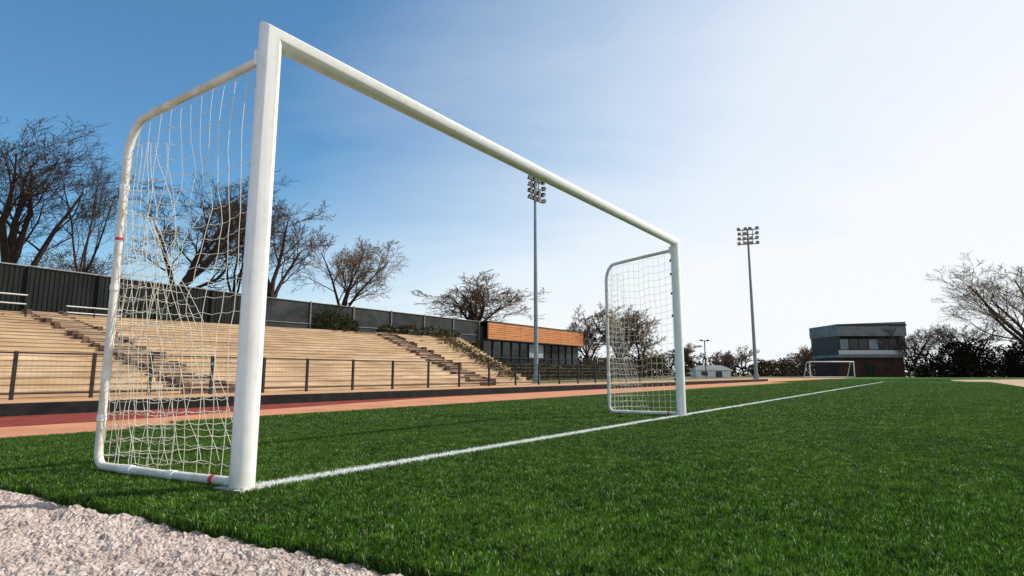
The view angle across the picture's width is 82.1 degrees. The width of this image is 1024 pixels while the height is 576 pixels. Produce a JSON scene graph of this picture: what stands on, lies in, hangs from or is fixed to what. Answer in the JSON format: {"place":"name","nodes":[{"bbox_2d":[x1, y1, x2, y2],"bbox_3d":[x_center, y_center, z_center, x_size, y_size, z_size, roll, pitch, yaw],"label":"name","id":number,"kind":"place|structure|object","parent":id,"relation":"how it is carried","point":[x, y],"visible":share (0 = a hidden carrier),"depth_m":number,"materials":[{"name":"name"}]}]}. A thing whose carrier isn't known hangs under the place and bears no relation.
{"place":"outdoors","nodes":[
{"label":"outdoors","id":0,"kind":"place"},
{"bbox_2d":[0,489,402,575],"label":"gravel path","id":1,"kind":"structure","parent":0,"point":[39,536],"depth_m":2.01,"materials":[{"name":"grey gravel"}]},
{"bbox_2d":[0,378,842,437],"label":"running track","id":2,"kind":"structure","parent":0,"point":[22,426],"depth_m":9.39,"materials":[{"name":"red rubber"}]},
{"bbox_2d":[469,343,479,348],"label":"embankment","id":3,"kind":"structure","parent":0,"point":[477,345],"depth_m":57.31,"materials":[{"name":"green plant"}]},
{"bbox_2d":[17,233,132,277],"bbox_3d":[-45.825,0.635,57.811,12.595,10.160,12.136,-6,-10,38],"label":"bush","id":4,"kind":"object","parent":3,"relation":"on","point":[71,261],"visible":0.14,"depth_m":57.57,"materials":[{"name":"brown plant"}]},
{"bbox_2d":[26,243,130,276],"bbox_3d":[-37.571,0.353,49.329,9.189,8.275,9.895,4,-9,-27],"label":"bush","id":5,"kind":"object","parent":3,"relation":"on","point":[65,264],"visible":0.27,"depth_m":49.75,"materials":[{"name":"brown plant"}]},
{"bbox_2d":[33,145,127,273],"bbox_3d":[-25.482,-3.453,36.107,7.061,12.097,5.282,-2,-9,13],"label":"bare tree","id":6,"kind":"object","parent":3,"relation":"on","point":[90,231],"visible":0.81,"depth_m":36.27,"materials":[{"name":"brown plant"}]},
{"bbox_2d":[0,113,184,265],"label":"bare tree","id":7,"kind":"object","parent":3,"relation":"on","point":[11,245],"visible":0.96,"depth_m":33.68,"materials":[{"name":"brown plant"}]},
{"bbox_2d":[0,262,240,324],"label":"fence","id":8,"kind":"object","parent":3,"relation":"on","point":[49,290],"depth_m":30.60,"materials":[{"name":"grey metal"}]},
{"bbox_2d":[125,169,298,291],"bbox_3d":[-18.671,-2.731,38.797,10.428,11.344,10.376,0,-8,0],"label":"bare tree","id":9,"kind":"object","parent":3,"relation":"on","point":[206,262],"visible":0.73,"depth_m":36.80,"materials":[{"name":"brown plant"}]},
{"bbox_2d":[192,176,289,293],"bbox_3d":[-18.601,-2.486,40.074,6.078,11.229,5.324,-5,-9,29],"label":"bare tree","id":10,"kind":"object","parent":3,"relation":"on","point":[234,284],"visible":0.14,"depth_m":40.48,"materials":[{"name":"brown plant"}]},
{"bbox_2d":[191,177,338,297],"bbox_3d":[-17.198,-2.399,40.459,9.638,11.238,9.284,0,-8,0],"label":"bare tree","id":11,"kind":"object","parent":3,"relation":"on","point":[283,240],"visible":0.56,"depth_m":40.83,"materials":[{"name":"brown plant"}]},
{"bbox_2d":[313,304,358,332],"bbox_3d":[-12.660,2.475,42.568,3.612,2.594,2.000,8,-11,-43],"label":"evergreen shrub","id":12,"kind":"object","parent":3,"relation":"on","point":[345,323],"visible":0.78,"depth_m":42.23,"materials":[{"name":"green plant"}]},
{"bbox_2d":[283,224,408,305],"bbox_3d":[-12.206,-0.360,45.524,9.719,8.591,9.312,-4,-9,24],"label":"bare tree","id":13,"kind":"object","parent":3,"relation":"on","point":[360,272],"visible":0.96,"depth_m":45.51,"materials":[{"name":"brown plant"}]},
{"bbox_2d":[265,297,480,342],"bbox_3d":[-9.707,3.025,47.629,0.100,2.408,23.450,-6,-10,34],"label":"windscreen fence","id":14,"kind":"object","parent":3,"relation":"on","point":[287,313],"visible":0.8,"depth_m":45.37,"materials":[{"name":"fabric"}]},
{"bbox_2d":[378,324,460,338],"bbox_3d":[-7.763,3.732,49.531,2.437,1.383,8.652,-5,-10,33],"label":"evergreen shrub","id":15,"kind":"object","parent":3,"relation":"on","point":[394,330],"visible":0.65,"depth_m":48.72,"materials":[{"name":"green plant"}]},
{"bbox_2d":[412,269,547,321],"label":"bare tree","id":16,"kind":"object","parent":3,"relation":"on","point":[477,296],"visible":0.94,"depth_m":68.40,"materials":[{"name":"brown plant"}]},
{"bbox_2d":[0,0,1023,373],"label":"sky","id":17,"kind":"structure","parent":0,"point":[869,145],"materials":[{"name":"blue"}]},
{"bbox_2d":[29,374,1006,397],"bbox_3d":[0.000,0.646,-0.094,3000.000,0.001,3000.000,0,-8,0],"label":"ground","id":18,"kind":"structure","parent":0,"point":[658,378],"depth_m":77.89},
{"bbox_2d":[20,309,234,393],"bbox_3d":[-15.971,2.165,23.143,16.813,3.627,1.580,-6,-10,36],"label":"stone stairway","id":19,"kind":"object","parent":18,"relation":"on","point":[79,333],"visible":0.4,"depth_m":21.91,"materials":[{"name":"stone"}]},
{"bbox_2d":[0,310,531,397],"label":"terrace seating","id":20,"kind":"object","parent":18,"relation":"on","point":[19,332],"visible":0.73,"depth_m":25.32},
{"bbox_2d":[0,292,28,316],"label":"handrail","id":21,"kind":"object","parent":20,"relation":"on","point":[26,303],"visible":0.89,"depth_m":26.11,"materials":[{"name":"white metal"}]},
{"bbox_2d":[65,305,121,319],"bbox_3d":[-20.774,1.365,29.215,0.069,0.780,2.469,-6,-10,34],"label":"handrail","id":22,"kind":"object","parent":20,"relation":"on","point":[93,314],"visible":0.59,"depth_m":29.11,"materials":[{"name":"white metal"}]},
{"bbox_2d":[0,379,767,416],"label":"track kerb","id":23,"kind":"structure","parent":18,"relation":"on","point":[34,408],"depth_m":11.72,"materials":[{"name":"grey concrete"}]},
{"bbox_2d":[0,378,826,403],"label":"walkway","id":24,"kind":"structure","parent":18,"relation":"on","point":[52,399],"depth_m":19.65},
{"bbox_2d":[0,351,640,399],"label":"railing fence","id":25,"kind":"object","parent":24,"relation":"on","point":[14,368],"visible":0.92,"depth_m":18.48,"materials":[{"name":"black metal"}]},
{"bbox_2d":[737,226,759,378],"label":"floodlight mast","id":26,"kind":"object","parent":24,"relation":"on","point":[755,374],"visible":0.99,"depth_m":65.72,"materials":[{"name":"metal"}]},
{"bbox_2d":[371,331,495,385],"bbox_3d":[-5.862,4.153,37.550,1.380,3.841,18.819,4,-9,-28],"label":"stone stairway","id":27,"kind":"object","parent":18,"relation":"on","point":[413,348],"visible":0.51,"depth_m":35.32,"materials":[{"name":"stone"}]},
{"bbox_2d":[431,334,521,380],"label":"ivy bank","id":28,"kind":"structure","parent":18,"relation":"on","point":[494,367],"depth_m":39.37,"materials":[{"name":"green plant"}]},
{"bbox_2d":[0,377,1023,575],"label":"artificial turf","id":29,"kind":"structure","parent":18,"relation":"on","point":[891,476],"depth_m":3.12,"materials":[{"name":"green plastic"}]},
{"bbox_2d":[94,21,686,491],"bbox_3d":[0.211,0.216,6.160,1.360,2.552,7.271,-6,-10,37],"label":"soccer goal","id":30,"kind":"object","parent":29,"relation":"on","point":[274,43],"visible":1,"depth_m":3.54,"materials":[{"name":"white paint"}]},
{"bbox_2d":[804,361,854,376],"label":"soccer goal","id":31,"kind":"object","parent":29,"relation":"on","point":[830,361],"visible":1,"depth_m":91.62,"materials":[{"name":"white paint"}]},
{"bbox_2d":[924,251,1023,345],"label":"bare tree","id":32,"kind":"object","parent":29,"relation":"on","point":[996,316],"visible":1,"depth_m":72.03,"materials":[{"name":"brown plant"}]},
{"bbox_2d":[480,326,577,377],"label":"walls","id":33,"kind":"structure","parent":18,"relation":"on","point":[483,332],"depth_m":57.95,"materials":[{"name":"black"}]},
{"bbox_2d":[481,340,578,377],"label":"windows","id":34,"kind":"structure","parent":33,"relation":"attached to","point":[515,352],"depth_m":63.55,"materials":[{"name":"black glass"}]},
{"bbox_2d":[481,321,583,346],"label":"fascia and roof","id":35,"kind":"structure","parent":33,"relation":"attached to","point":[506,332],"depth_m":62.77,"materials":[{"name":"brown wood"}]},
{"bbox_2d":[527,175,545,380],"bbox_3d":[2.000,-0.904,48.634,0.675,17.063,2.393,-7,-11,38],"label":"floodlight mast","id":36,"kind":"object","parent":18,"relation":"on","point":[534,191],"visible":0.91,"depth_m":48.73,"materials":[{"name":"metal"}]},
{"bbox_2d":[499,360,624,380],"bbox_3d":[5.763,8.726,60.775,4.069,2.260,26.424,-6,-10,35],"label":"hedge","id":37,"kind":"object","parent":18,"relation":"on","point":[549,374],"visible":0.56,"depth_m":60.02,"materials":[{"name":"green plant"}]},
{"bbox_2d":[563,316,611,362],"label":"bare tree","id":38,"kind":"object","parent":18,"relation":"on","point":[591,336],"visible":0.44,"depth_m":79.55,"materials":[{"name":"brown plant"}]},
{"bbox_2d":[583,358,632,378],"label":"timber fence","id":39,"kind":"object","parent":18,"relation":"on","point":[605,362],"visible":0.44,"depth_m":75.90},
{"bbox_2d":[571,304,660,360],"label":"bare tree","id":40,"kind":"object","parent":18,"relation":"on","point":[637,327],"visible":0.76,"depth_m":77.28,"materials":[{"name":"brown plant"}]},
{"bbox_2d":[578,352,667,377],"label":"thicket","id":41,"kind":"object","parent":18,"relation":"on","point":[648,369],"visible":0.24,"depth_m":83.20,"materials":[{"name":"green plant"}]},
{"bbox_2d":[603,315,665,377],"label":"bare tree","id":42,"kind":"object","parent":18,"relation":"on","point":[647,347],"visible":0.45,"depth_m":81.66,"materials":[{"name":"brown plant"}]},
{"bbox_2d":[636,349,674,375],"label":"bare tree","id":43,"kind":"object","parent":18,"relation":"on","point":[659,357],"visible":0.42,"depth_m":128.82,"materials":[{"name":"brown plant"}]},
{"bbox_2d":[668,343,706,367],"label":"bare tree","id":44,"kind":"object","parent":18,"relation":"on","point":[687,353],"visible":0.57,"depth_m":126.27,"materials":[{"name":"brown plant"}]},
{"bbox_2d":[700,340,708,376],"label":"street lamp","id":45,"kind":"object","parent":18,"relation":"on","point":[705,356],"visible":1,"depth_m":89.39,"materials":[{"name":"grey metal"}]},
{"bbox_2d":[690,365,731,377],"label":"shed","id":46,"kind":"structure","parent":18,"relation":"on","point":[713,371],"depth_m":94.06,"materials":[{"name":"concrete"}]},
{"bbox_2d":[711,350,736,365],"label":"bare tree","id":47,"kind":"object","parent":18,"relation":"on","point":[725,358],"visible":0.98,"depth_m":124.35,"materials":[{"name":"brown plant"}]},
{"bbox_2d":[720,345,765,375],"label":"bare tree","id":48,"kind":"object","parent":18,"relation":"on","point":[742,357],"visible":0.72,"depth_m":126.03,"materials":[{"name":"brown plant"}]},
{"bbox_2d":[786,344,814,375],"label":"bare tree","id":49,"kind":"object","parent":18,"relation":"on","point":[792,356],"visible":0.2,"depth_m":133.78,"materials":[{"name":"brown plant"}]},
{"bbox_2d":[578,352,1023,376],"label":"distant tree line","id":50,"kind":"object","parent":18,"relation":"on","point":[783,368],"visible":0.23,"depth_m":130.35,"materials":[{"name":"green plant"}]},
{"bbox_2d":[790,349,814,375],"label":"bare tree","id":51,"kind":"object","parent":18,"relation":"on","point":[807,356],"visible":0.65,"depth_m":117.35,"materials":[{"name":"brown plant"}]},
{"bbox_2d":[871,324,943,376],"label":"bare tree","id":52,"kind":"object","parent":18,"relation":"on","point":[921,350],"visible":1,"depth_m":91.34,"materials":[{"name":"brown plant"}]},
{"bbox_2d":[905,337,1023,377],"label":"hedgerow","id":53,"kind":"object","parent":18,"relation":"on","point":[963,357],"visible":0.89,"depth_m":89.09,"materials":[{"name":"green plant"}]},
{"bbox_2d":[915,319,1020,374],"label":"bare tree","id":54,"kind":"object","parent":18,"relation":"on","point":[950,336],"visible":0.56,"depth_m":99.33,"materials":[{"name":"brown plant"}]},
{"bbox_2d":[809,322,906,376],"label":"press box building","id":55,"kind":"structure","parent":0,"point":[862,350],"depth_m":104.88,"materials":[{"name":"concrete"}]},
{"bbox_2d":[840,337,897,376],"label":"windows","id":56,"kind":"structure","parent":55,"relation":"in","point":[848,343],"depth_m":105.52,"materials":[{"name":"grey glass"}]},
{"bbox_2d":[953,379,1023,386],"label":"running track","id":57,"kind":"structure","parent":0,"point":[1017,382],"depth_m":43.10,"materials":[{"name":"rubber"}]}
]}

